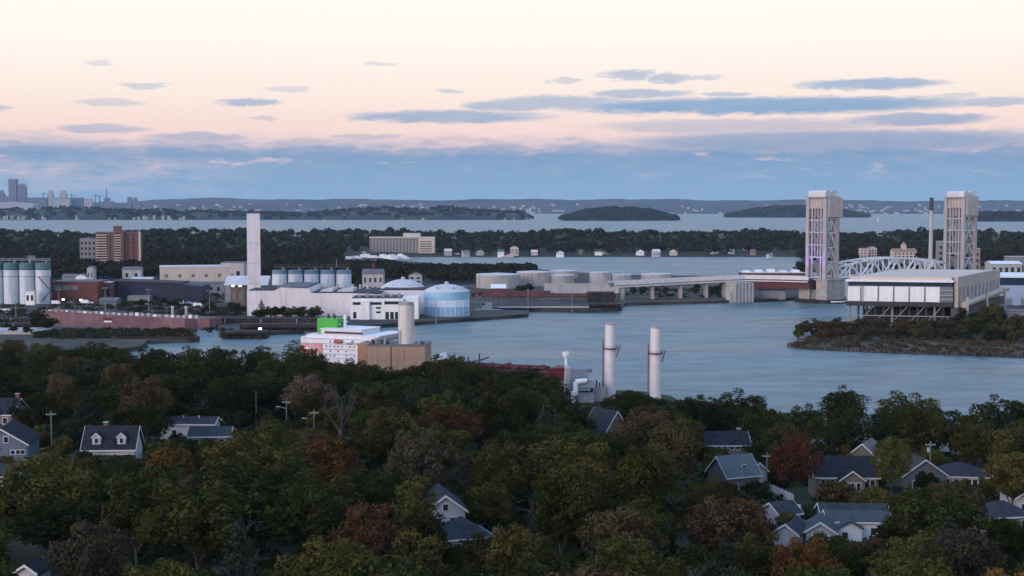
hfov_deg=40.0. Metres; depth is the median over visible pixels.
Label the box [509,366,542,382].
oak tree
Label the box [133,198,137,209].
city block
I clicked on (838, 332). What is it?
shrub
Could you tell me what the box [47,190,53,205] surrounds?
skyscraper
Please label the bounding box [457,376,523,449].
oak tree
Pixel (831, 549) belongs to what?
maple tree
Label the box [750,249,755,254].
shore house
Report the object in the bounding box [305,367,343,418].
poplar tree
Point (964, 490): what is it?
maple tree
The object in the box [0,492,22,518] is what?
oak tree
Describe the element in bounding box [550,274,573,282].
oil tank
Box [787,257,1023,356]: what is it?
ground
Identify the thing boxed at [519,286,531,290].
tree
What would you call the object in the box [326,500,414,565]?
maple tree
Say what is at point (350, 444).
oak tree
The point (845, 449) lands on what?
poplar tree
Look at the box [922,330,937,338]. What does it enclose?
shrub
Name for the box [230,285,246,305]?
gatehouse
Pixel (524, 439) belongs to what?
oak tree
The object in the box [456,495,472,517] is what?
tree
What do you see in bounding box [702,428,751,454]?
house
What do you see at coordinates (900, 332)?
tree
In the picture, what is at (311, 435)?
oak tree
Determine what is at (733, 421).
oak tree
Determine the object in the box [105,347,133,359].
oak tree
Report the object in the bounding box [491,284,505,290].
white roofed shed
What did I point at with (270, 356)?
maple tree
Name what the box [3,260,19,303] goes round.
silo
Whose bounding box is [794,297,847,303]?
pier fender
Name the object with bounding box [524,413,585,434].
oak tree
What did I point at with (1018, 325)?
shrub
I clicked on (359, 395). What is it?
oak tree
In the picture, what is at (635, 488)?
maple tree
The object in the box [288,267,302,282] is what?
silo
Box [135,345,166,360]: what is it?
oak tree
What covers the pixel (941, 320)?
shrub
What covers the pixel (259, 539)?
undergrowth
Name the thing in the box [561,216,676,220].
wooded island
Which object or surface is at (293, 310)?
tree
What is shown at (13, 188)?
skyscraper
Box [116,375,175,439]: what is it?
maple tree
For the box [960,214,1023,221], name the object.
wooded island
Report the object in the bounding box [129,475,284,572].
oak tree
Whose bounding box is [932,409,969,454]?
maple tree
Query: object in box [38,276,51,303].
stair flight
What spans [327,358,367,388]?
oak tree
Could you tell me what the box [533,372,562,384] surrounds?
oak tree
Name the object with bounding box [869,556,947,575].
maple tree
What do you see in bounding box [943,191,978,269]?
lift tower
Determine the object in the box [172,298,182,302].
tree
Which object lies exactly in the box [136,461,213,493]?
oak tree
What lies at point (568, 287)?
bund wall
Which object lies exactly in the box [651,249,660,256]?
shore house
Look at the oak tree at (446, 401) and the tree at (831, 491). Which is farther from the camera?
the oak tree at (446, 401)
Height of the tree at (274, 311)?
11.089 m
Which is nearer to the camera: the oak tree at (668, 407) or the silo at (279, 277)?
the oak tree at (668, 407)
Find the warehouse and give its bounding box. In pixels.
[1000,272,1023,304]
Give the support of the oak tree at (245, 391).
on the hillside ground at (21, 553)
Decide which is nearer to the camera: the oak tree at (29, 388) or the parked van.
the oak tree at (29, 388)
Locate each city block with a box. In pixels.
[26,198,47,208]
[53,198,57,208]
[58,198,70,207]
[71,198,74,205]
[75,198,83,207]
[84,199,92,207]
[127,197,131,208]
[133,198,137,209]
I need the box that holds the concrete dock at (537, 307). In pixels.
[498,306,588,311]
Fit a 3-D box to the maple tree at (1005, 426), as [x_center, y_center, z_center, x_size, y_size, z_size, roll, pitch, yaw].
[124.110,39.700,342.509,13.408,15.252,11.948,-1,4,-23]
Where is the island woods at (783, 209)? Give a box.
[723,204,870,217]
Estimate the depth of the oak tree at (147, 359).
455.02 m
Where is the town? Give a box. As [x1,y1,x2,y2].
[132,203,1020,213]
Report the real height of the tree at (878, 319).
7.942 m
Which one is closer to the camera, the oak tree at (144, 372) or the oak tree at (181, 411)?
the oak tree at (181, 411)
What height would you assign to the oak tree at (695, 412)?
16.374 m
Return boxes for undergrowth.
[0,395,1023,575]
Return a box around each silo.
[0,263,3,303]
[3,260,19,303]
[19,260,34,303]
[35,260,50,303]
[272,267,286,284]
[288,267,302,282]
[304,267,318,283]
[320,267,334,287]
[336,267,350,287]
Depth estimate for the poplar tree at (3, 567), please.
181.14 m
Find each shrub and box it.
[793,329,804,337]
[804,322,812,331]
[810,329,817,336]
[814,328,832,338]
[823,321,840,329]
[831,328,846,337]
[840,321,855,327]
[884,331,892,335]
[906,328,921,337]
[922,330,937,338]
[939,318,954,327]
[940,329,954,338]
[944,323,956,329]
[972,315,991,329]
[980,326,1006,340]
[986,322,997,328]
[998,323,1016,331]
[1004,332,1017,341]
[1006,320,1020,330]
[1007,313,1023,329]
[1010,329,1023,339]
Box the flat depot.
[1004,256,1023,265]
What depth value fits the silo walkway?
1023.22 m
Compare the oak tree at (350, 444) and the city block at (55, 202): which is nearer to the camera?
the oak tree at (350, 444)
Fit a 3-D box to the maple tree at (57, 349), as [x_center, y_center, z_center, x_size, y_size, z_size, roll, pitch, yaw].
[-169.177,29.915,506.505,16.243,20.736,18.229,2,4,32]
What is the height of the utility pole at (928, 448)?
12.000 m
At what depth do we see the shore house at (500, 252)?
2017.35 m
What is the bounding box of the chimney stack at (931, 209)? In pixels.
[921,198,934,267]
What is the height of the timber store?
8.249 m
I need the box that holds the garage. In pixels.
[771,516,806,546]
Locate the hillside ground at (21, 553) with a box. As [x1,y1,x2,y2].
[0,382,1021,575]
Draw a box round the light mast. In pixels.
[562,352,569,395]
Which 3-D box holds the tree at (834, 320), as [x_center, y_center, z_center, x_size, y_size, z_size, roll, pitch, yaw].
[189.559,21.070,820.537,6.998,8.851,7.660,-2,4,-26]
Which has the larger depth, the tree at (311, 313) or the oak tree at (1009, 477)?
the tree at (311, 313)
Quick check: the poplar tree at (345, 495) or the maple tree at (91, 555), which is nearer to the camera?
the maple tree at (91, 555)
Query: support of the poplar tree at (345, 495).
on the hillside ground at (21, 553)
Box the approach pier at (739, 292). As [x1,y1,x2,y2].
[726,282,753,302]
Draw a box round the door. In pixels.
[1006,298,1011,304]
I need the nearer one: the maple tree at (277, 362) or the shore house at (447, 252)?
the maple tree at (277, 362)
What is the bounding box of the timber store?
[587,291,614,301]
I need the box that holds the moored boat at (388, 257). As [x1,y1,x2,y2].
[384,255,396,258]
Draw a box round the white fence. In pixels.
[761,481,793,499]
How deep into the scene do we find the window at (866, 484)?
297.46 m
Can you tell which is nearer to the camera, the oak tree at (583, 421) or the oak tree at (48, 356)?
the oak tree at (583, 421)
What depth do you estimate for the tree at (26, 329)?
773.54 m
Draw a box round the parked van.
[51,300,60,303]
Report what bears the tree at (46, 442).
on the hillside ground at (21, 553)
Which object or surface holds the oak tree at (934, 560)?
on the hillside ground at (21, 553)
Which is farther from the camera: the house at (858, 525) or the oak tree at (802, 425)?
the oak tree at (802, 425)
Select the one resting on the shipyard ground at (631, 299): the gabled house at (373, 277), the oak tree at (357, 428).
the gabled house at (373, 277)
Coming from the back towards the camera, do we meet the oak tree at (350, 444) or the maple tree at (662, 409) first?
the maple tree at (662, 409)
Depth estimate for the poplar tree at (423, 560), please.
191.71 m
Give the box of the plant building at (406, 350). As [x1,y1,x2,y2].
[358,301,431,373]
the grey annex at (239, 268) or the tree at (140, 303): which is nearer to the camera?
the tree at (140, 303)
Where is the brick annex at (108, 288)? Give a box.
[103,281,114,296]
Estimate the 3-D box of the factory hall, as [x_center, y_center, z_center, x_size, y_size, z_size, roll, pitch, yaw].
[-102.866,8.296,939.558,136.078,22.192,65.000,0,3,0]
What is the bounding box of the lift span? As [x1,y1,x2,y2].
[827,257,945,278]
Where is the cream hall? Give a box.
[159,265,233,281]
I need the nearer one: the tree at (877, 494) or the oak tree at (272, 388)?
the tree at (877, 494)
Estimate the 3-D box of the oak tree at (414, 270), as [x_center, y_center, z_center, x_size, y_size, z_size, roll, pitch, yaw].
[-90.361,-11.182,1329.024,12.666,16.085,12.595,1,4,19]
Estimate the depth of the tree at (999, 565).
220.20 m
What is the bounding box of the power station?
[100,189,114,208]
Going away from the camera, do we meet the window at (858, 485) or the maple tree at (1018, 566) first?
the maple tree at (1018, 566)
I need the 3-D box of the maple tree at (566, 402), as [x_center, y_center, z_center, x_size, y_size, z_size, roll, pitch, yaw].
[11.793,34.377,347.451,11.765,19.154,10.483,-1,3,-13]
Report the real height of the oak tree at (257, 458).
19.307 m
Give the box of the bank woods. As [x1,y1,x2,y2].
[0,246,1023,286]
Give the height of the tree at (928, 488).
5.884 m
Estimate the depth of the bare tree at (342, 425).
325.51 m
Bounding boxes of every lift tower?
[805,190,842,278]
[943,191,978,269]
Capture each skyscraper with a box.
[0,190,4,202]
[4,196,8,201]
[8,179,17,201]
[17,184,26,202]
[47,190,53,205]
[59,190,67,197]
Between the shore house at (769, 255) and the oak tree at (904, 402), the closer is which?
the oak tree at (904, 402)
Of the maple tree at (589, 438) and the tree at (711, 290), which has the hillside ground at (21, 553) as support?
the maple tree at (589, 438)
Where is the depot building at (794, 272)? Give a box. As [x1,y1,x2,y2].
[738,269,804,288]
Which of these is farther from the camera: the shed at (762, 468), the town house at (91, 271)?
the town house at (91, 271)
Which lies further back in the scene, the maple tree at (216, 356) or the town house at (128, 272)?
the town house at (128, 272)
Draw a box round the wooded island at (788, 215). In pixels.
[725,208,868,217]
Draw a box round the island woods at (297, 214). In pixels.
[0,205,533,219]
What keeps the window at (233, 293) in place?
in the gatehouse
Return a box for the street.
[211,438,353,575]
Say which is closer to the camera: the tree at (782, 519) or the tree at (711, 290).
the tree at (782, 519)
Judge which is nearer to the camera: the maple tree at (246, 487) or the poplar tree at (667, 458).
the maple tree at (246, 487)
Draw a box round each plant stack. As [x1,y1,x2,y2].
[602,323,619,398]
[647,326,665,399]
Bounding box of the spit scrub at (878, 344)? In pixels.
[791,323,1023,355]
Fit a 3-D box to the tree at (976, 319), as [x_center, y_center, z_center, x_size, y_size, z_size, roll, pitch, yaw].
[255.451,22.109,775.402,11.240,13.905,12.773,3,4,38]
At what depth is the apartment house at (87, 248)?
1700.04 m
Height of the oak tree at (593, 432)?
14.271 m
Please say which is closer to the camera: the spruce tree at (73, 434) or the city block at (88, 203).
the spruce tree at (73, 434)
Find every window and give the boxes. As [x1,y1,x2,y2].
[2,417,7,423]
[3,436,8,442]
[62,286,69,289]
[232,292,235,299]
[239,292,242,299]
[370,302,380,304]
[384,301,400,303]
[442,503,448,511]
[842,531,848,539]
[856,482,860,490]
[864,479,869,487]
[870,479,874,488]
[870,527,876,535]
[912,480,918,488]
[972,479,977,487]
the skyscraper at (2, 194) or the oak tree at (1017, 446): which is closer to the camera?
the oak tree at (1017, 446)
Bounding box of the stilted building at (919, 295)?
[846,269,1009,325]
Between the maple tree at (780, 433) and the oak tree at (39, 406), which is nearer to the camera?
the maple tree at (780, 433)
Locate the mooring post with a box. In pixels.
[184,306,187,315]
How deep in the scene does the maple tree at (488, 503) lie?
234.22 m
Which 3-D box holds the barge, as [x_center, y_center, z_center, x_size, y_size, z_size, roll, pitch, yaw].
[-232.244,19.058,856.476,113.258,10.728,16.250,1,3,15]
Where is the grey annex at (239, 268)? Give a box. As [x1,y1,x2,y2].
[220,261,246,275]
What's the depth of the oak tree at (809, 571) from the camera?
173.16 m
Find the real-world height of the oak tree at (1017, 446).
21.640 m
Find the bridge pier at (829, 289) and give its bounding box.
[799,278,845,299]
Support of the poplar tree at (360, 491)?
on the hillside ground at (21, 553)
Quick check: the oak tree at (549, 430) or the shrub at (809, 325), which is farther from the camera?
the shrub at (809, 325)
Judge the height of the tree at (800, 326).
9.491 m
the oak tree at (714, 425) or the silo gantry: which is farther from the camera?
the silo gantry
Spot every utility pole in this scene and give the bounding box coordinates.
[46,411,55,455]
[276,399,289,419]
[302,410,318,428]
[762,453,769,489]
[927,441,935,471]
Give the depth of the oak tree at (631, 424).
312.44 m
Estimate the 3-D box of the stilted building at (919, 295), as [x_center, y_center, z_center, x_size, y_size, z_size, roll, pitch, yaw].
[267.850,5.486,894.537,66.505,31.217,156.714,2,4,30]
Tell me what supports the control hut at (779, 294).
on the shipyard ground at (631, 299)
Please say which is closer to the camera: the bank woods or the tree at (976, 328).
the tree at (976, 328)
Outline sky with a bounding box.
[0,0,1023,202]
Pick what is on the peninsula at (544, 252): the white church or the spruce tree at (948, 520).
the white church
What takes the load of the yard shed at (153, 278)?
on the shipyard ground at (631, 299)
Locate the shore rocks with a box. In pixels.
[787,342,1023,357]
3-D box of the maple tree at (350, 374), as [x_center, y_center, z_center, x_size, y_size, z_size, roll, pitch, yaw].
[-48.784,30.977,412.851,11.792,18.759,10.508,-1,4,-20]
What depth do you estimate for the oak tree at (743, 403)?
418.99 m
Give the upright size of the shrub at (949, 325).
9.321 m
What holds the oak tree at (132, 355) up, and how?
on the hillside ground at (21, 553)
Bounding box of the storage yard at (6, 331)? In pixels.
[0,327,53,333]
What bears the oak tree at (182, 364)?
on the hillside ground at (21, 553)
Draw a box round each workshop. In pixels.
[51,279,108,302]
[191,281,224,293]
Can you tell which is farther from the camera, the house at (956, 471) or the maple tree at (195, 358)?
the maple tree at (195, 358)
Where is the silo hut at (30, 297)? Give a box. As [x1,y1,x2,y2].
[25,290,36,304]
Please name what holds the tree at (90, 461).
on the hillside ground at (21, 553)
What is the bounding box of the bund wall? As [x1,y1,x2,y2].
[544,283,618,292]
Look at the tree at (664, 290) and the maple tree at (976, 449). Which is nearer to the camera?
the maple tree at (976, 449)
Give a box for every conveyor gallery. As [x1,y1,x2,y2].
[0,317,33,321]
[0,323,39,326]
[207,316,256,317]
[222,318,316,322]
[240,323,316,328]
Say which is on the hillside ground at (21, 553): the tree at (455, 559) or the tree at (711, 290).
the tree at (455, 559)
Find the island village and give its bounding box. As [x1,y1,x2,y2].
[0,215,530,220]
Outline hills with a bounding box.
[93,198,1023,213]
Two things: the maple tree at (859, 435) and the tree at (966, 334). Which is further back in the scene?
the tree at (966, 334)
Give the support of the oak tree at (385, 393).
on the hillside ground at (21, 553)
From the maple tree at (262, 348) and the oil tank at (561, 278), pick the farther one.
the oil tank at (561, 278)
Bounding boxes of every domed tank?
[380,277,423,287]
[424,281,469,316]
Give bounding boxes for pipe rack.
[474,291,549,296]
[483,293,615,300]
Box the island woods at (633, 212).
[558,205,680,220]
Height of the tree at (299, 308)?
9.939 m
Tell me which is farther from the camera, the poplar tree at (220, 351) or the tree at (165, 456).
the poplar tree at (220, 351)
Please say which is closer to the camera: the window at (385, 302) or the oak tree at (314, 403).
the oak tree at (314, 403)
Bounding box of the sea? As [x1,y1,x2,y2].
[0,214,1023,442]
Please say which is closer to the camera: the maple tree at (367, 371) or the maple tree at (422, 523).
the maple tree at (422, 523)
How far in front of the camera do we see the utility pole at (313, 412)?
337.58 m
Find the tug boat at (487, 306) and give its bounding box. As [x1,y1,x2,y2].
[475,297,502,309]
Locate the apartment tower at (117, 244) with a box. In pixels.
[96,226,142,262]
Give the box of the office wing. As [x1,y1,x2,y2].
[350,293,419,319]
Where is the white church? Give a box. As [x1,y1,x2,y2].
[510,246,517,255]
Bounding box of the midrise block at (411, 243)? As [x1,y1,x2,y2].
[369,233,434,252]
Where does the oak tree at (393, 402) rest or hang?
on the hillside ground at (21, 553)
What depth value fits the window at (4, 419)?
369.02 m
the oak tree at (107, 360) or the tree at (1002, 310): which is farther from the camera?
the tree at (1002, 310)
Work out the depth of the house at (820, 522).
246.09 m
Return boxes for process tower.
[935,241,942,268]
[976,248,980,269]
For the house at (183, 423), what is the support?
on the hillside ground at (21, 553)
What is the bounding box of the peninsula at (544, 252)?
[6,234,1012,259]
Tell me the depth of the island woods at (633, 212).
7220.72 m
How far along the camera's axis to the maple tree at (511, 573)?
162.64 m
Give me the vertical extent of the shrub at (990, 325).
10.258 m
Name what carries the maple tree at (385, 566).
on the hillside ground at (21, 553)
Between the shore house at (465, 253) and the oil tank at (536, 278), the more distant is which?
the shore house at (465, 253)
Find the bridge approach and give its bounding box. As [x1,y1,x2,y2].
[608,275,818,299]
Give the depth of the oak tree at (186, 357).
523.08 m
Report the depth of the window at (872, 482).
297.39 m
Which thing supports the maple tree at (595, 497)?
on the hillside ground at (21, 553)
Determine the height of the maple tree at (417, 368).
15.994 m
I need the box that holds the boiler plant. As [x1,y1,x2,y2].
[565,366,604,402]
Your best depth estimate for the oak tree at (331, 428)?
337.02 m
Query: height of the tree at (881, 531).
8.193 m
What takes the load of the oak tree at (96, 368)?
on the hillside ground at (21, 553)
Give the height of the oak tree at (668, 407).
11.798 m
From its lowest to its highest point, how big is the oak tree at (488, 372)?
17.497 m
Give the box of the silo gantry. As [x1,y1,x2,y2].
[274,258,348,269]
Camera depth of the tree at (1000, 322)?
806.64 m
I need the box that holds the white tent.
[224,276,271,302]
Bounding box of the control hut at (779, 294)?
[757,289,785,299]
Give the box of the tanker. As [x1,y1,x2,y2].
[299,314,564,380]
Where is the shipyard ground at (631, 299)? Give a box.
[0,256,798,353]
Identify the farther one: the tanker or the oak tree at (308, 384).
the tanker
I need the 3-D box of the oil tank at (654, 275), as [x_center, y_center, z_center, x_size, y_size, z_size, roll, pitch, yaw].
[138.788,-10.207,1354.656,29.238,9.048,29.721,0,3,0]
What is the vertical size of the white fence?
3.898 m
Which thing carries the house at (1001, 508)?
on the hillside ground at (21, 553)
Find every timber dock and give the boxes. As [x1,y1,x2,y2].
[112,336,199,342]
[221,330,269,339]
[240,325,316,331]
[589,303,620,311]
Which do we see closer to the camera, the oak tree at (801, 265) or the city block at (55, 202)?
the oak tree at (801, 265)
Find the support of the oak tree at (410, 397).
on the hillside ground at (21, 553)
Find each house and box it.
[0,393,30,425]
[0,419,40,461]
[0,463,21,486]
[61,274,78,278]
[67,421,144,459]
[75,273,89,278]
[80,238,95,261]
[87,266,96,278]
[122,267,143,278]
[160,415,221,439]
[186,426,233,443]
[362,263,384,287]
[409,272,422,283]
[417,483,467,532]
[434,516,494,553]
[444,249,451,255]
[461,250,469,256]
[476,249,483,255]
[497,249,503,256]
[531,250,537,254]
[556,250,563,256]
[586,407,626,443]
[594,249,602,254]
[636,249,643,255]
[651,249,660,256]
[669,249,677,255]
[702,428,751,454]
[704,453,762,497]
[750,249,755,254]
[766,252,772,258]
[803,512,837,541]
[806,455,880,500]
[814,502,890,515]
[821,509,889,541]
[850,438,888,466]
[859,248,866,257]
[867,246,876,256]
[885,450,949,491]
[890,242,916,257]
[936,462,992,490]
[940,444,962,454]
[969,500,1023,532]
[998,487,1023,508]
[1002,309,1023,322]
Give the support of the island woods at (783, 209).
on the wooded island at (788, 215)
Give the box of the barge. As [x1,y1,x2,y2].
[41,308,221,328]
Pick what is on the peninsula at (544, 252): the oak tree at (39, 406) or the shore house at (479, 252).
the shore house at (479, 252)
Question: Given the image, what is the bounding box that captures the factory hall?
[247,282,460,315]
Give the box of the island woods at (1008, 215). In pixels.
[954,210,1023,220]
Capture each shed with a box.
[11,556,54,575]
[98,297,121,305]
[111,278,209,300]
[130,277,154,279]
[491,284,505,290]
[756,461,768,482]
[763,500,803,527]
[985,261,1021,271]
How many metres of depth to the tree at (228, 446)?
311.48 m
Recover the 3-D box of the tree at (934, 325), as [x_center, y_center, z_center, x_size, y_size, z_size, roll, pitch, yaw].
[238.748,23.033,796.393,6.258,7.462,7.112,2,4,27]
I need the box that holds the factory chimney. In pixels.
[247,213,260,290]
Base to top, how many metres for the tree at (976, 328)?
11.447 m
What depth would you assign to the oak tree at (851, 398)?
456.40 m
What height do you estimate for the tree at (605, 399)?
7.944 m
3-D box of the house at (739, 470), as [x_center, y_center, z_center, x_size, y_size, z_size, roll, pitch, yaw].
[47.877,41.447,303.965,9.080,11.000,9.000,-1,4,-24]
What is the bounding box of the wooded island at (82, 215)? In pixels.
[0,208,530,219]
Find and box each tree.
[0,339,32,358]
[0,346,21,365]
[0,371,23,397]
[0,374,55,405]
[0,382,10,397]
[0,447,117,548]
[0,456,15,462]
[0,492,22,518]
[0,497,13,553]
[0,519,19,575]
[6,392,71,427]
[7,325,18,330]
[7,498,103,563]
[11,411,35,428]
[14,343,63,364]
[23,326,32,332]
[28,344,63,363]
[29,310,48,323]
[30,317,40,326]
[30,370,67,380]
[32,354,63,373]
[33,362,84,397]
[33,424,50,446]
[38,317,60,326]
[39,320,53,327]
[40,435,55,449]
[41,355,69,363]
[43,372,78,423]
[43,518,131,575]
[44,355,88,400]
[45,435,75,457]
[56,427,80,441]
[61,368,102,402]
[61,390,109,453]
[61,454,104,473]
[63,349,94,368]
[69,341,119,358]
[69,361,118,397]
[72,389,100,421]
[75,450,92,461]
[76,345,96,361]
[76,463,132,519]
[77,357,130,377]
[84,383,131,421]
[89,345,112,360]
[97,374,153,415]
[97,403,175,445]
[98,362,142,397]
[100,454,142,477]
[100,468,174,568]
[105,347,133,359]
[108,354,139,362]
[109,456,146,484]
[111,350,132,371]
[115,358,158,390]
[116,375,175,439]
[120,559,207,575]
[123,561,208,575]
[125,556,193,575]
[129,350,180,373]
[129,474,211,548]
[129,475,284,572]
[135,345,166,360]
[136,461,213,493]
[137,301,145,305]
[138,360,176,396]
[139,347,180,366]
[139,439,176,461]
[142,446,199,484]
[149,370,200,405]
[149,442,208,471]
[158,397,187,415]
[159,298,167,302]
[166,435,196,453]
[168,433,182,439]
[169,360,211,396]
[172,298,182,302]
[173,367,196,405]
[174,345,203,363]
[175,350,197,387]
[182,460,288,550]
[184,354,246,411]
[185,409,198,415]
[186,348,218,400]
[193,376,249,423]
[194,438,219,455]
[197,375,258,421]
[199,464,281,514]
[200,428,309,516]
[203,411,222,423]
[203,570,220,575]
[209,349,235,360]
[211,345,233,371]
[212,258,222,263]
[215,517,263,575]
[216,440,241,454]
[225,349,253,373]
[230,409,249,433]
[236,420,302,475]
[241,370,289,411]
[243,350,271,365]
[245,352,286,369]
[245,370,290,410]
[246,352,273,379]
[248,345,278,358]
[250,310,259,315]
[250,372,294,409]
[253,419,280,434]
[253,480,359,556]
[254,408,281,418]
[255,359,293,375]
[255,362,291,378]
[255,414,273,426]
[256,300,267,317]
[258,412,279,422]
[265,306,272,317]
[268,306,281,317]
[268,535,376,575]
[270,454,321,526]
[272,558,310,575]
[276,358,329,392]
[278,306,286,317]
[279,339,307,369]
[279,419,307,435]
[280,310,293,317]
[280,374,337,425]
[281,426,335,459]
[284,347,318,373]
[286,469,364,541]
[287,306,297,315]
[287,427,335,448]
[292,387,333,427]
[294,433,363,492]
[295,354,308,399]
[297,306,307,314]
[300,308,305,317]
[301,405,357,436]
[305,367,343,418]
[306,358,332,378]
[307,350,334,371]
[308,311,315,317]
[308,540,375,573]
[312,307,323,317]
[316,553,430,575]
[320,374,360,437]
[323,449,364,494]
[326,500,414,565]
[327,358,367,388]
[329,361,363,395]
[329,380,380,408]
[330,433,368,462]
[330,565,364,575]
[337,380,415,416]
[341,464,387,520]
[343,411,392,442]
[349,397,426,427]
[355,406,419,458]
[358,385,408,410]
[361,364,379,379]
[361,471,415,544]
[362,426,403,482]
[364,369,405,385]
[365,366,398,380]
[380,427,466,510]
[388,420,459,493]
[389,473,440,535]
[389,526,450,575]
[394,370,419,378]
[399,365,419,379]
[401,510,455,575]
[404,380,474,425]
[409,268,422,273]
[409,361,434,387]
[413,403,487,473]
[413,422,475,482]
[414,354,478,388]
[414,388,474,431]
[434,269,447,280]
[439,545,475,571]
[447,354,468,377]
[453,444,533,489]
[454,491,476,510]
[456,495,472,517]
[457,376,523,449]
[457,526,512,575]
[465,361,479,371]
[466,390,529,444]
[466,481,516,534]
[467,438,527,525]
[469,368,499,387]
[471,362,487,382]
[472,372,515,397]
[473,569,527,575]
[477,366,510,381]
[480,428,543,470]
[481,521,560,575]
[495,381,544,437]
[495,552,579,575]
[501,368,522,378]
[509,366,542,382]
[517,437,618,492]
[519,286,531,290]
[523,421,576,465]
[524,376,564,409]
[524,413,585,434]
[526,366,543,374]
[526,374,571,397]
[529,396,559,452]
[529,458,592,556]
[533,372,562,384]
[534,455,590,532]
[534,455,629,549]
[536,388,581,429]
[539,429,614,466]
[543,553,570,572]
[545,563,643,575]
[566,410,597,431]
[572,504,669,569]
[574,533,670,575]
[575,428,610,448]
[579,402,598,418]
[594,436,628,483]
[597,494,684,563]
[598,390,649,417]
[600,398,614,406]
[603,453,683,521]
[604,405,630,420]
[607,407,669,455]
[607,548,691,575]
[610,444,668,487]
[615,390,649,412]
[620,421,705,485]
[630,404,667,418]
[633,410,674,430]
[638,288,645,294]
[639,395,670,410]
[642,418,704,498]
[646,441,686,492]
[653,400,683,413]
[655,408,682,418]
[662,287,669,294]
[664,414,707,448]
[665,411,701,431]
[670,493,774,556]
[673,483,725,543]
[674,394,719,428]
[675,544,717,573]
[676,484,729,512]
[683,556,743,575]
[685,474,727,501]
[691,287,699,293]
[691,395,721,423]
[691,445,713,469]
[698,406,731,430]
[699,449,724,467]
[708,287,714,292]
[709,535,741,575]
[711,397,729,410]
[713,447,730,454]
[715,480,743,503]
[716,407,762,430]
[717,531,795,575]
[720,388,766,419]
[724,570,762,575]
[731,402,784,444]
[736,404,795,452]
[738,480,773,500]
[738,513,775,540]
[739,443,764,463]
[752,413,797,467]
[758,421,818,462]
[765,536,848,575]
[766,430,826,501]
[767,467,792,485]
[774,511,796,527]
[781,562,853,575]
[783,408,821,442]
[792,263,804,268]
[792,402,826,445]
[792,530,864,572]
[794,322,807,338]
[802,535,843,551]
[803,412,853,454]
[812,321,824,329]
[815,480,857,502]
[816,384,871,420]
[817,324,830,330]
[817,409,877,453]
[825,403,873,445]
[831,317,841,322]
[834,547,870,575]
[836,537,889,571]
[839,444,852,454]
[841,324,855,334]
[849,485,893,506]
[854,317,868,327]
[860,327,878,340]
[860,529,968,575]
[863,406,893,436]
[869,437,913,495]
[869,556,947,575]
[870,318,883,322]
[870,413,935,447]
[871,320,882,327]
[872,436,921,461]
[873,519,913,550]
[874,390,940,418]
[874,411,900,443]
[876,330,883,335]
[880,484,992,550]
[881,405,907,437]
[886,493,923,516]
[893,328,907,336]
[897,319,912,326]
[898,398,951,454]
[913,471,940,487]
[919,446,951,465]
[920,319,930,326]
[921,516,977,568]
[925,482,941,496]
[926,480,992,537]
[929,527,1009,575]
[930,322,938,328]
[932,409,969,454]
[934,413,995,464]
[949,419,1001,467]
[950,307,972,320]
[952,478,971,494]
[958,331,972,338]
[962,394,1023,426]
[965,316,985,335]
[965,322,986,336]
[973,412,1018,442]
[974,547,1013,569]
[975,477,1000,501]
[977,451,1023,503]
[979,303,1002,320]
[980,255,986,261]
[984,567,1023,575]
[985,425,1023,459]
[985,521,1023,567]
[986,517,1015,536]
[987,306,1005,323]
[993,319,1003,326]
[997,421,1018,438]
[1003,418,1023,467]
[1007,563,1023,575]
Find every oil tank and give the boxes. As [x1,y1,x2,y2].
[476,273,519,288]
[517,270,551,285]
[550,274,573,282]
[551,270,577,277]
[589,271,610,282]
[612,274,630,280]
[641,273,670,278]
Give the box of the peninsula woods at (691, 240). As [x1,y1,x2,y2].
[0,226,1023,256]
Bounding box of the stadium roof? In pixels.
[0,202,37,209]
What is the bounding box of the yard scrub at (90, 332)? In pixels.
[0,280,721,338]
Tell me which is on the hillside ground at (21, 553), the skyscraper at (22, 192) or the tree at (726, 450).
the tree at (726, 450)
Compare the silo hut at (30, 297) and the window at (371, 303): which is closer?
the window at (371, 303)
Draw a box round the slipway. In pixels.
[501,253,513,257]
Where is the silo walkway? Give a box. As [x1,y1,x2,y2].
[1,253,49,262]
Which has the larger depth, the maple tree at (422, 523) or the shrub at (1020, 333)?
the shrub at (1020, 333)
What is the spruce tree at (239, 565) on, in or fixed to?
on the hillside ground at (21, 553)
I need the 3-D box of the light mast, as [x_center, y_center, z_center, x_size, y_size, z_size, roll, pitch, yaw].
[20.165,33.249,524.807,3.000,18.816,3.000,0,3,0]

